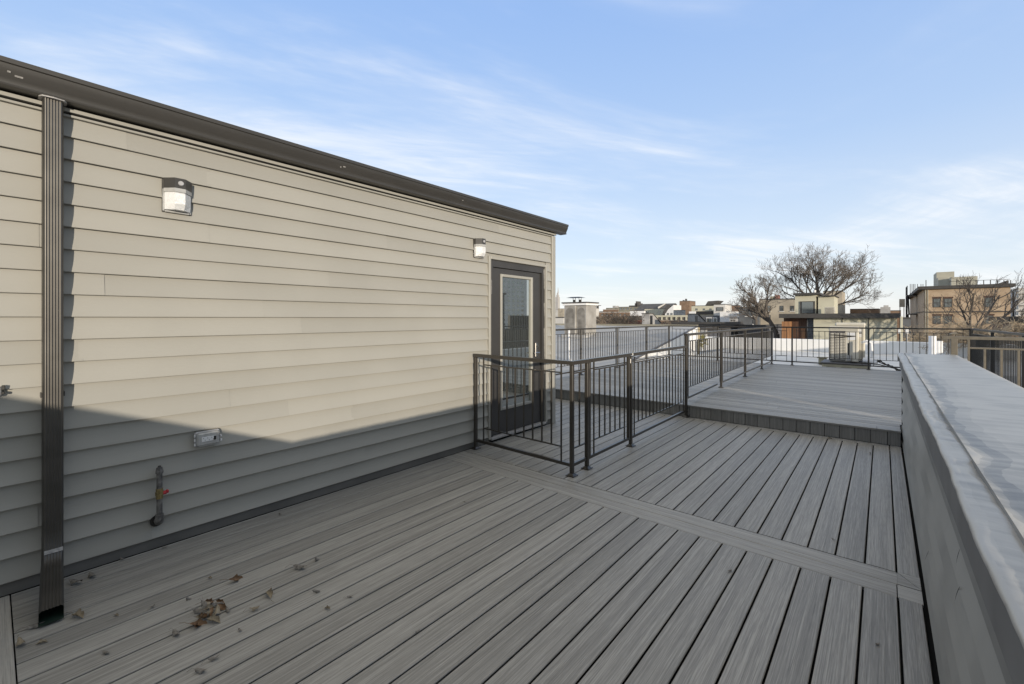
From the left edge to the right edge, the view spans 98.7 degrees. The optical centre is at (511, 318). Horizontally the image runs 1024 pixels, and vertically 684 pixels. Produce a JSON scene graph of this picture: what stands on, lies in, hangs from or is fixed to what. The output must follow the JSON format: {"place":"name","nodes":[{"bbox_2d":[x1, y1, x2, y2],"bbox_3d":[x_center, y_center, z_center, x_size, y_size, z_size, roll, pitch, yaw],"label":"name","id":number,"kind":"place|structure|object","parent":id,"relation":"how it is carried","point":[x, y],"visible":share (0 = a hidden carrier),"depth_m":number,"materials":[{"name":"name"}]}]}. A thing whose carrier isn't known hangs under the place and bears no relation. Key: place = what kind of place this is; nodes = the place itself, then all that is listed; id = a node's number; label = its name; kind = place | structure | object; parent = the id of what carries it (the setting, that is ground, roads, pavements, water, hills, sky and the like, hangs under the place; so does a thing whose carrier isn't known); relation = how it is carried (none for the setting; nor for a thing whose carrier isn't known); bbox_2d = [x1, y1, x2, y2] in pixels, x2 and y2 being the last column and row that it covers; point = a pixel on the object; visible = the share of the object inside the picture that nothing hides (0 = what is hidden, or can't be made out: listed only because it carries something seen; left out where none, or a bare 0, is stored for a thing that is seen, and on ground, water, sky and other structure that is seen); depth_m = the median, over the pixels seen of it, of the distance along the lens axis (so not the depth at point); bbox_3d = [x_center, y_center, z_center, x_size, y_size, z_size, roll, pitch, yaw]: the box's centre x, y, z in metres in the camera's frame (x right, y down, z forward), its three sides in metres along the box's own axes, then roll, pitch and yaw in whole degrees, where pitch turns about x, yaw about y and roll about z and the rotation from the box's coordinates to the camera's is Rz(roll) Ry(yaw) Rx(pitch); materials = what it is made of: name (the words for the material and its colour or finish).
{"place":"outdoors","nodes":[
{"label":"outdoors","id":0,"kind":"place"},
{"bbox_2d":[0,55,568,626],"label":"rooftop house","id":1,"kind":"structure","parent":0,"point":[294,323],"depth_m":3.09,"materials":[{"name":"beige plastic"}]},
{"bbox_2d":[0,385,4,395],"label":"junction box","id":2,"kind":"object","parent":1,"relation":"attached to","point":[2,387],"visible":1,"depth_m":2.32,"materials":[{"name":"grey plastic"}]},
{"bbox_2d":[150,465,168,526],"bbox_3d":[-2.263,1.138,2.826,0.092,0.397,0.068,0,0,16],"label":"gas pipe","id":3,"kind":"object","parent":1,"relation":"attached to","point":[157,519],"visible":1,"depth_m":2.80,"materials":[{"name":"black metal"}]},
{"bbox_2d":[162,177,191,215],"bbox_3d":[-2.190,-0.803,2.890,0.097,0.216,0.158,0,0,40],"label":"wall light","id":4,"kind":"object","parent":1,"relation":"attached to","point":[176,195],"visible":1,"depth_m":2.85,"materials":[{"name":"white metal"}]},
{"bbox_2d":[194,428,221,446],"bbox_3d":[-2.096,0.823,3.031,0.054,0.100,0.163,0,0,40],"label":"outlet cover","id":5,"kind":"object","parent":1,"relation":"attached to","point":[206,437],"visible":1,"depth_m":3.01,"materials":[{"name":"grey plastic"}]},
{"bbox_2d":[473,238,485,258],"bbox_3d":[-0.354,-0.808,5.070,0.097,0.216,0.158,0,0,40],"label":"wall light","id":6,"kind":"object","parent":1,"relation":"attached to","point":[479,246],"visible":1,"depth_m":5.03,"materials":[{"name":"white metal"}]},
{"bbox_2d":[493,268,539,434],"bbox_3d":[0.081,0.401,5.693,0.110,2.037,0.981,0,0,40],"label":"door","id":7,"kind":"structure","parent":1,"relation":"in","point":[516,294],"depth_m":5.69,"materials":[{"name":"paint"}]},
{"bbox_2d":[0,0,1023,316],"label":"sky","id":8,"kind":"structure","parent":0,"point":[681,146],"materials":[{"name":"blue"}]},
{"bbox_2d":[558,308,563,316],"bbox_3d":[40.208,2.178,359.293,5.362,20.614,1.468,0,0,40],"label":"apartment building","id":9,"kind":"structure","parent":0,"point":[560,312],"depth_m":358.25,"materials":[{"name":"beige paint"}]},
{"bbox_2d":[596,305,600,316],"bbox_3d":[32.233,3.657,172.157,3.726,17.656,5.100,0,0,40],"label":"chimney","id":10,"kind":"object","parent":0,"point":[597,311],"depth_m":170.71,"materials":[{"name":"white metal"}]},
{"bbox_2d":[603,309,617,311],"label":"row house","id":11,"kind":"structure","parent":0,"point":[609,310],"depth_m":286.02,"materials":[{"name":"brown brick"}]},
{"bbox_2d":[599,312,629,323],"bbox_3d":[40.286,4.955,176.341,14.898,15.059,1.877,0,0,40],"label":"row house","id":12,"kind":"structure","parent":0,"point":[619,313],"depth_m":174.87,"materials":[{"name":"brown brick"}]},
{"bbox_2d":[618,301,642,311],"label":"apartment building","id":13,"kind":"structure","parent":0,"point":[630,307],"depth_m":215.37,"materials":[{"name":"beige"}]},
{"bbox_2d":[628,316,641,323],"bbox_3d":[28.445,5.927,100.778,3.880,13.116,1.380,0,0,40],"label":"row house","id":14,"kind":"structure","parent":0,"point":[635,321],"depth_m":100.14,"materials":[{"name":"red brick"}]},
{"bbox_2d":[630,310,644,315],"bbox_3d":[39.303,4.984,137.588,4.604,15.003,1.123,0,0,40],"label":"row house","id":15,"kind":"structure","parent":0,"point":[638,311],"depth_m":136.82,"materials":[{"name":"white paint"}]},
{"bbox_2d":[641,313,660,323],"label":"stair bulkhead","id":16,"kind":"object","parent":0,"point":[651,318],"visible":0.78,"depth_m":91.77,"materials":[{"name":"stone"}]},
{"bbox_2d":[635,303,676,314],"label":"slate roof house","id":17,"kind":"structure","parent":0,"point":[656,309],"depth_m":179.78,"materials":[{"name":"grey stone"}]},
{"bbox_2d":[661,305,680,314],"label":"gabled house","id":18,"kind":"structure","parent":0,"point":[669,309],"depth_m":161.16,"materials":[{"name":"white paint"}]},
{"bbox_2d":[673,310,684,314],"bbox_3d":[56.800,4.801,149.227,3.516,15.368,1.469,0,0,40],"label":"row house","id":19,"kind":"structure","parent":0,"point":[678,312],"depth_m":148.50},
{"bbox_2d":[655,315,703,323],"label":"row house","id":20,"kind":"structure","parent":0,"point":[673,318],"depth_m":104.93,"materials":[{"name":"stone"}]},
{"bbox_2d":[679,299,694,314],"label":"brick block","id":21,"kind":"structure","parent":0,"point":[685,304],"depth_m":176.66,"materials":[{"name":"brown brick"}]},
{"bbox_2d":[688,314,705,321],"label":"stair bulkhead","id":22,"kind":"object","parent":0,"point":[694,317],"visible":0.69,"depth_m":85.87,"materials":[{"name":"stone"}]},
{"bbox_2d":[689,305,713,315],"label":"apartment building","id":23,"kind":"structure","parent":0,"point":[705,310],"depth_m":133.56,"materials":[{"name":"beige paint"}]},
{"bbox_2d":[671,321,742,336],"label":"flat roof house","id":24,"kind":"structure","parent":0,"point":[699,323],"depth_m":39.20,"materials":[{"name":"black metal"}]},
{"bbox_2d":[701,301,738,321],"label":"modern house","id":25,"kind":"structure","parent":0,"point":[720,310],"depth_m":102.60,"materials":[{"name":"white concrete"}]},
{"bbox_2d":[716,307,723,311],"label":"window","id":26,"kind":"structure","parent":25,"relation":"in","point":[718,309],"depth_m":102.87,"materials":[{"name":"grey glass"}]},
{"bbox_2d":[729,317,738,321],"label":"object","id":27,"kind":"structure","parent":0,"point":[735,320],"depth_m":73.35,"materials":[{"name":"grey glass"}]},
{"bbox_2d":[739,307,759,324],"bbox_3d":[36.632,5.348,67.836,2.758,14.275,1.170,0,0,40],"label":"dark house","id":28,"kind":"structure","parent":0,"point":[745,320],"depth_m":67.59,"materials":[{"name":"grey"}]},
{"bbox_2d":[738,324,781,337],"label":"flat roof house","id":29,"kind":"structure","parent":0,"point":[754,334],"depth_m":41.51,"materials":[{"name":"rubber"}]},
{"bbox_2d":[759,295,794,324],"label":"apartment building","id":30,"kind":"structure","parent":0,"point":[786,306],"depth_m":67.53,"materials":[{"name":"beige paint"}]},
{"bbox_2d":[825,307,835,313],"bbox_3d":[22.568,-0.577,31.216,0.599,0.490,0.370,0,0,40],"label":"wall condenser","id":31,"kind":"object","parent":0,"point":[830,310],"depth_m":31.11,"materials":[{"name":"metal"}]},
{"bbox_2d":[823,290,844,312],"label":"apartment building","id":32,"kind":"structure","parent":0,"point":[841,299],"depth_m":88.82,"materials":[{"name":"beige paint"}]},
{"bbox_2d":[779,292,900,340],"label":"beige house","id":33,"kind":"structure","parent":0,"point":[809,309],"depth_m":29.33,"materials":[{"name":"beige stucco"},{"name":"brown wood"},{"name":"glass"}]},
{"bbox_2d":[801,328,804,338],"bbox_3d":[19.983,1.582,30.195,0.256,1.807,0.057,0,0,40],"label":"wood door","id":34,"kind":"structure","parent":33,"relation":"in","point":[802,329],"depth_m":30.18,"materials":[{"name":"brown wood"}]},
{"bbox_2d":[800,301,814,313],"bbox_3d":[21.839,-0.823,32.535,0.927,0.907,0.087,0,0,40],"label":"window","id":35,"kind":"structure","parent":33,"relation":"in","point":[806,307],"depth_m":32.49,"materials":[{"name":"grey glass"}]},
{"bbox_2d":[684,348,1014,448],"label":"roof field","id":36,"kind":"structure","parent":0,"point":[894,362],"depth_m":16.79,"materials":[{"name":"white"}]},
{"bbox_2d":[556,358,901,447],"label":"deck","id":37,"kind":"structure","parent":36,"relation":"on","point":[862,405],"depth_m":7.44,"materials":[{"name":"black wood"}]},
{"bbox_2d":[556,325,670,374],"bbox_3d":[2.807,0.764,11.690,0.106,1.074,7.691,0,0,40],"label":"deck railing","id":38,"kind":"object","parent":37,"relation":"on","point":[616,343],"visible":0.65,"depth_m":11.50,"materials":[{"name":"brown metal"}]},
{"bbox_2d":[684,326,773,398],"bbox_3d":[5.025,0.764,9.616,0.103,1.074,7.697,0,0,39],"label":"deck railing","id":39,"kind":"object","parent":37,"relation":"on","point":[763,344],"visible":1,"depth_m":8.47,"materials":[{"name":"brown metal"}]},
{"bbox_2d":[670,325,969,369],"bbox_3d":[7.825,0.764,12.298,7.013,1.074,0.169,0,0,41],"label":"deck railing","id":40,"kind":"object","parent":37,"relation":"on","point":[868,365],"visible":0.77,"depth_m":11.95,"materials":[{"name":"brown metal"}]},
{"bbox_2d":[821,359,870,368],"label":"condenser platform","id":41,"kind":"structure","parent":36,"relation":"on","point":[840,366],"depth_m":12.90,"materials":[{"name":"paint"}]},
{"bbox_2d":[829,326,858,361],"bbox_3d":[9.891,0.757,13.112,0.724,1.042,0.402,0,0,40],"label":"condenser","id":42,"kind":"object","parent":41,"relation":"on","point":[838,344],"visible":0.96,"depth_m":12.99,"materials":[{"name":"metal"}]},
{"bbox_2d":[835,323,865,360],"bbox_3d":[10.312,0.702,13.411,0.724,1.152,0.402,0,0,40],"label":"condenser","id":43,"kind":"object","parent":41,"relation":"on","point":[861,346],"visible":0.12,"depth_m":13.11,"materials":[{"name":"metal"}]},
{"bbox_2d":[850,340,900,370],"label":"insulated pipes","id":44,"kind":"object","parent":36,"relation":"on","point":[865,361],"visible":0.74,"depth_m":12.55,"materials":[{"name":"white metal"}]},
{"bbox_2d":[928,336,936,353],"bbox_3d":[14.192,1.048,14.850,0.338,0.914,0.338,0,0,40],"label":"vent pipe","id":45,"kind":"object","parent":36,"relation":"on","point":[930,344],"visible":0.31,"depth_m":14.79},
{"bbox_2d":[937,341,942,354],"bbox_3d":[14.573,1.137,15.052,0.405,0.735,0.405,0,0,40],"label":"vent pipe","id":46,"kind":"object","parent":36,"relation":"on","point":[939,347],"visible":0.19,"depth_m":14.95,"materials":[{"name":"white plastic"}]},
{"bbox_2d":[918,315,1004,354],"bbox_3d":[17.264,0.650,17.016,2.355,1.675,1.883,0,0,40],"label":"vine bush","id":47,"kind":"object","parent":36,"relation":"on","point":[944,331],"visible":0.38,"depth_m":16.99,"materials":[{"name":"brown plant"}]},
{"bbox_2d":[943,313,1023,350],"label":"vine bush","id":48,"kind":"object","parent":36,"relation":"on","point":[960,331],"visible":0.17,"depth_m":16.52,"materials":[{"name":"brown plant"}]},
{"bbox_2d":[978,317,1023,346],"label":"vine bush","id":49,"kind":"object","parent":36,"relation":"on","point":[1015,329],"visible":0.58,"depth_m":15.40,"materials":[{"name":"brown plant"}]},
{"bbox_2d":[850,308,878,312],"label":"brick block","id":50,"kind":"structure","parent":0,"point":[864,311],"depth_m":93.68,"materials":[{"name":"brown brick"}]},
{"bbox_2d":[880,305,889,312],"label":"chimney","id":51,"kind":"object","parent":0,"point":[885,309],"visible":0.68,"depth_m":45.79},
{"bbox_2d":[890,310,900,339],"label":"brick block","id":52,"kind":"structure","parent":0,"point":[898,319],"depth_m":105.32,"materials":[{"name":"brown brick"}]},
{"bbox_2d":[898,317,908,341],"bbox_3d":[19.871,6.191,22.356,0.396,12.587,0.600,0,0,40],"label":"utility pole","id":53,"kind":"object","parent":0,"point":[901,330],"visible":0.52,"depth_m":22.45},
{"bbox_2d":[903,317,910,341],"bbox_3d":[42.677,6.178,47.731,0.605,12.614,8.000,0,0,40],"label":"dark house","id":54,"kind":"structure","parent":0,"point":[906,321],"depth_m":44.70,"materials":[{"name":"grey"}]},
{"bbox_2d":[896,325,944,341],"bbox_3d":[22.421,1.103,24.262,2.252,1.551,1.561,0,0,26],"label":"vine bush","id":55,"kind":"object","parent":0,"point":[910,340],"visible":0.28,"depth_m":24.19,"materials":[{"name":"brown plant"}]},
{"bbox_2d":[909,271,1015,342],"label":"brick building","id":56,"kind":"structure","parent":0,"point":[946,286],"depth_m":58.71,"materials":[{"name":"brown brick"}]},
{"bbox_2d":[906,286,917,334],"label":"fire escape","id":57,"kind":"object","parent":56,"relation":"attached to","point":[907,306],"visible":0.47,"depth_m":72.49,"materials":[{"name":"black metal"}]},
{"bbox_2d":[932,297,941,306],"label":"window","id":58,"kind":"structure","parent":56,"relation":"in","point":[937,299],"depth_m":59.13,"materials":[{"name":"grey glass"}]},
{"bbox_2d":[932,314,941,323],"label":"window","id":59,"kind":"structure","parent":56,"relation":"in","point":[935,316],"depth_m":59.12,"materials":[{"name":"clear glass"}]},
{"bbox_2d":[943,297,952,306],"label":"window","id":60,"kind":"structure","parent":56,"relation":"in","point":[945,298],"depth_m":58.44,"materials":[{"name":"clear glass"}]},
{"bbox_2d":[943,314,952,323],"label":"window","id":61,"kind":"structure","parent":56,"relation":"in","point":[945,319],"depth_m":58.44,"materials":[{"name":"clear glass"}]},
{"bbox_2d":[984,296,993,306],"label":"window","id":62,"kind":"structure","parent":56,"relation":"in","point":[987,301],"depth_m":56.11,"materials":[{"name":"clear glass"}]},
{"bbox_2d":[984,314,994,323],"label":"window","id":63,"kind":"structure","parent":56,"relation":"in","point":[990,315],"depth_m":56.01,"materials":[{"name":"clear glass"}]},
{"bbox_2d":[988,316,1023,343],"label":"dark house","id":64,"kind":"structure","parent":0,"point":[1008,318],"depth_m":42.85,"materials":[{"name":"brown brick"}]},
{"bbox_2d":[1013,288,1023,315],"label":"building","id":65,"kind":"structure","parent":0,"point":[1018,308],"depth_m":99.48,"materials":[{"name":"white glass"}]},
{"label":"white roof","id":66,"kind":"structure","parent":0,"visible":0},
{"bbox_2d":[0,398,939,683],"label":"deck","id":67,"kind":"structure","parent":66,"relation":"on","point":[488,564],"depth_m":2.50,"materials":[{"name":"grey wood"}]},
{"bbox_2d":[16,634,25,645],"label":"dry leaf","id":68,"kind":"object","parent":67,"relation":"on","point":[20,640],"visible":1,"depth_m":2.00,"materials":[{"name":"brown plant"}]},
{"bbox_2d":[15,621,44,632],"bbox_3d":[-2.303,1.474,2.102,0.103,0.018,0.029,0,0,-40],"label":"dry leaf","id":69,"kind":"object","parent":67,"relation":"on","point":[32,626],"visible":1,"depth_m":2.10,"materials":[{"name":"plant"}]},
{"bbox_2d":[28,639,47,645],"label":"dry leaf","id":70,"kind":"object","parent":67,"relation":"on","point":[41,640],"visible":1,"depth_m":2.01,"materials":[{"name":"brown plant"}]},
{"bbox_2d":[66,578,82,584],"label":"dry leaf","id":71,"kind":"object","parent":67,"relation":"on","point":[72,581],"visible":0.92,"depth_m":2.46,"materials":[{"name":"plant"}]},
{"bbox_2d":[66,608,83,617],"bbox_3d":[-2.182,1.469,2.197,0.131,0.028,0.034,0,0,20],"label":"dry leaf","id":72,"kind":"object","parent":67,"relation":"on","point":[79,613],"visible":1,"depth_m":2.20,"materials":[{"name":"beige plant"}]},
{"bbox_2d":[172,628,178,635],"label":"dry leaf","id":73,"kind":"object","parent":67,"relation":"on","point":[174,631],"visible":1,"depth_m":2.06,"materials":[{"name":"grey plant"}]},
{"bbox_2d":[185,607,202,613],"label":"dry leaf","id":74,"kind":"object","parent":67,"relation":"on","point":[196,609],"visible":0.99,"depth_m":2.21,"materials":[{"name":"plant"}]},
{"bbox_2d":[183,618,206,625],"bbox_3d":[-1.538,1.468,2.121,0.120,0.024,0.037,13,16,-19],"label":"dry leaf","id":75,"kind":"object","parent":67,"relation":"on","point":[200,622],"visible":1,"depth_m":2.14,"materials":[{"name":"brown plant"}]},
{"bbox_2d":[188,668,205,673],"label":"dry leaf","id":76,"kind":"object","parent":67,"relation":"on","point":[199,670],"visible":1,"depth_m":1.84,"materials":[{"name":"plant"}]},
{"bbox_2d":[201,600,206,606],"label":"dry leaf","id":77,"kind":"object","parent":67,"relation":"on","point":[203,603],"visible":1,"depth_m":2.25,"materials":[{"name":"plant"}]},
{"bbox_2d":[195,604,215,611],"bbox_3d":[-1.544,1.461,2.223,0.092,0.020,0.023,11,9,-34],"label":"dry leaf","id":78,"kind":"object","parent":67,"relation":"on","point":[209,606],"visible":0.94,"depth_m":2.23,"materials":[{"name":"beige plant"}]},
{"bbox_2d":[206,613,220,622],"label":"dry leaf","id":79,"kind":"object","parent":67,"relation":"on","point":[215,618],"visible":0.98,"depth_m":2.16,"materials":[{"name":"plant"}]},
{"bbox_2d":[212,605,220,622],"bbox_3d":[-1.474,1.475,2.188,0.030,0.028,0.109,-20,18,-15],"label":"dry leaf","id":80,"kind":"object","parent":67,"relation":"on","point":[217,610],"visible":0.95,"depth_m":2.21,"materials":[{"name":"beige plant"}]},
{"bbox_2d":[217,603,226,609],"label":"dry leaf","id":81,"kind":"object","parent":67,"relation":"on","point":[223,606],"visible":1,"depth_m":2.25,"materials":[{"name":"plant"}]},
{"bbox_2d":[222,574,242,580],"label":"dry leaf","id":82,"kind":"object","parent":67,"relation":"on","point":[236,577],"visible":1,"depth_m":2.49,"materials":[{"name":"brown plant"}]},
{"bbox_2d":[265,587,272,600],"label":"dry leaf","id":83,"kind":"object","parent":67,"relation":"on","point":[269,592],"visible":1,"depth_m":2.36,"materials":[{"name":"brown plant"}]},
{"bbox_2d":[285,564,305,569],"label":"dry leaf","id":84,"kind":"object","parent":67,"relation":"on","point":[299,567],"visible":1,"depth_m":2.60,"materials":[{"name":"plant"}]},
{"bbox_2d":[470,354,592,477],"bbox_3d":[0.154,0.943,4.679,1.402,1.082,0.357,0,0,40],"label":"deck railing","id":85,"kind":"object","parent":67,"relation":"on","point":[571,463],"visible":1,"depth_m":4.39,"materials":[{"name":"brown metal"}]},
{"bbox_2d":[625,336,689,446],"bbox_3d":[2.003,0.870,5.880,0.091,1.228,2.044,0,0,40],"label":"deck railing","id":86,"kind":"object","parent":67,"relation":"on","point":[632,435],"visible":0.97,"depth_m":5.74,"materials":[{"name":"brown metal"}]},
{"bbox_2d":[588,351,635,458],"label":"railing gate","id":87,"kind":"structure","parent":86,"relation":"attached to","point":[617,443],"depth_m":4.73,"materials":[{"name":"brown metal"}]},
{"bbox_2d":[700,337,1019,358],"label":"back parapet","id":88,"kind":"structure","parent":66,"relation":"on","point":[821,345],"depth_m":19.93,"materials":[{"name":"white paint"}]},
{"bbox_2d":[908,324,968,341],"bbox_3d":[18.326,1.097,18.307,2.718,1.702,2.219,0,0,40],"label":"vine bush","id":89,"kind":"object","parent":88,"relation":"on","point":[921,339],"visible":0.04,"depth_m":19.15,"materials":[{"name":"brown plant"}]},
{"bbox_2d":[897,353,1023,683],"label":"parapet wall","id":90,"kind":"structure","parent":66,"relation":"on","point":[962,427],"depth_m":1.46,"materials":[{"name":"painted stucco"},{"name":"metal coping"},{"name":"concrete"}]},
{"label":"ground","id":91,"kind":"structure","parent":0,"visible":0},
{"bbox_2d":[556,317,599,323],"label":"row house","id":92,"kind":"structure","parent":91,"relation":"on","point":[559,320],"depth_m":71.90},
{"bbox_2d":[596,310,625,323],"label":"bare tree","id":93,"kind":"object","parent":91,"relation":"on","point":[604,321],"visible":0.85,"depth_m":72.34,"materials":[{"name":"brown plant"}]},
{"bbox_2d":[601,312,631,323],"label":"bare tree","id":94,"kind":"object","parent":91,"relation":"on","point":[617,320],"visible":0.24,"depth_m":77.91,"materials":[{"name":"brown plant"}]},
{"bbox_2d":[556,323,697,377],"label":"sloped roof building","id":95,"kind":"structure","parent":91,"relation":"on","point":[679,336],"depth_m":16.89,"materials":[{"name":"silver metal"}]},
{"bbox_2d":[568,330,571,360],"bbox_3d":[1.863,0.903,14.380,0.198,1.054,0.198,0,0,40],"label":"vent pipe","id":96,"kind":"object","parent":95,"relation":"on","point":[569,345],"visible":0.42,"depth_m":14.35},
{"bbox_2d":[560,297,598,337],"bbox_3d":[3.012,0.067,19.361,1.370,2.037,1.200,0,0,40],"label":"chimney","id":97,"kind":"object","parent":95,"relation":"on","point":[580,314],"visible":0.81,"depth_m":19.03,"materials":[{"name":"paint"}]},
{"bbox_2d":[615,308,644,323],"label":"bare tree","id":98,"kind":"object","parent":91,"relation":"on","point":[631,319],"visible":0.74,"depth_m":71.99,"materials":[{"name":"brown plant"}]},
{"bbox_2d":[699,327,716,336],"bbox_3d":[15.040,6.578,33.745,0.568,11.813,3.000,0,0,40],"label":"grey shed","id":99,"kind":"structure","parent":91,"relation":"on","point":[705,330],"depth_m":32.62,"materials":[{"name":"grey"}]},
{"bbox_2d":[707,328,730,336],"bbox_3d":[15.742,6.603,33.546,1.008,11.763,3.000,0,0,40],"label":"grey shed","id":100,"kind":"structure","parent":91,"relation":"on","point":[715,334],"depth_m":32.59,"materials":[{"name":"rubber"}]},
{"bbox_2d":[723,290,769,324],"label":"bare tree","id":101,"kind":"object","parent":91,"relation":"on","point":[753,317],"visible":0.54,"depth_m":55.59,"materials":[{"name":"brown plant"}]},
{"bbox_2d":[731,273,780,337],"bbox_3d":[19.652,4.435,35.225,3.911,16.151,3.193,0,0,-7],"label":"bare tree","id":102,"kind":"object","parent":91,"relation":"on","point":[760,311],"visible":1,"depth_m":35.25,"materials":[{"name":"brown plant"}]},
{"bbox_2d":[758,243,892,309],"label":"bare tree","id":103,"kind":"object","parent":91,"relation":"on","point":[819,265],"visible":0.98,"depth_m":40.70,"materials":[{"name":"brown plant"}]},
{"bbox_2d":[899,299,904,306],"bbox_3d":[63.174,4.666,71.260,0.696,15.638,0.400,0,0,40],"label":"rooftop sign","id":104,"kind":"object","parent":91,"relation":"on","point":[901,302],"visible":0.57,"depth_m":71.12,"materials":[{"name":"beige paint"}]},
{"bbox_2d":[918,268,1023,341],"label":"bare tree","id":105,"kind":"object","parent":91,"relation":"on","point":[992,299],"visible":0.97,"depth_m":22.69,"materials":[{"name":"brown plant"}]},
{"bbox_2d":[1010,291,1012,315],"bbox_3d":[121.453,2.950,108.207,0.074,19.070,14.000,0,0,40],"label":"building","id":106,"kind":"structure","parent":91,"relation":"on","point":[1011,314],"depth_m":103.31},
{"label":"neighbour deck","id":107,"kind":"structure","parent":0,"visible":0},
{"bbox_2d":[943,332,1023,385],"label":"deck railing","id":108,"kind":"object","parent":107,"relation":"on","point":[953,345],"visible":0.48,"depth_m":5.18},
{"bbox_2d":[969,328,1023,387],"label":"deck railing","id":109,"kind":"object","parent":107,"relation":"on","point":[976,356],"visible":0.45,"depth_m":8.05,"materials":[{"name":"black metal"}]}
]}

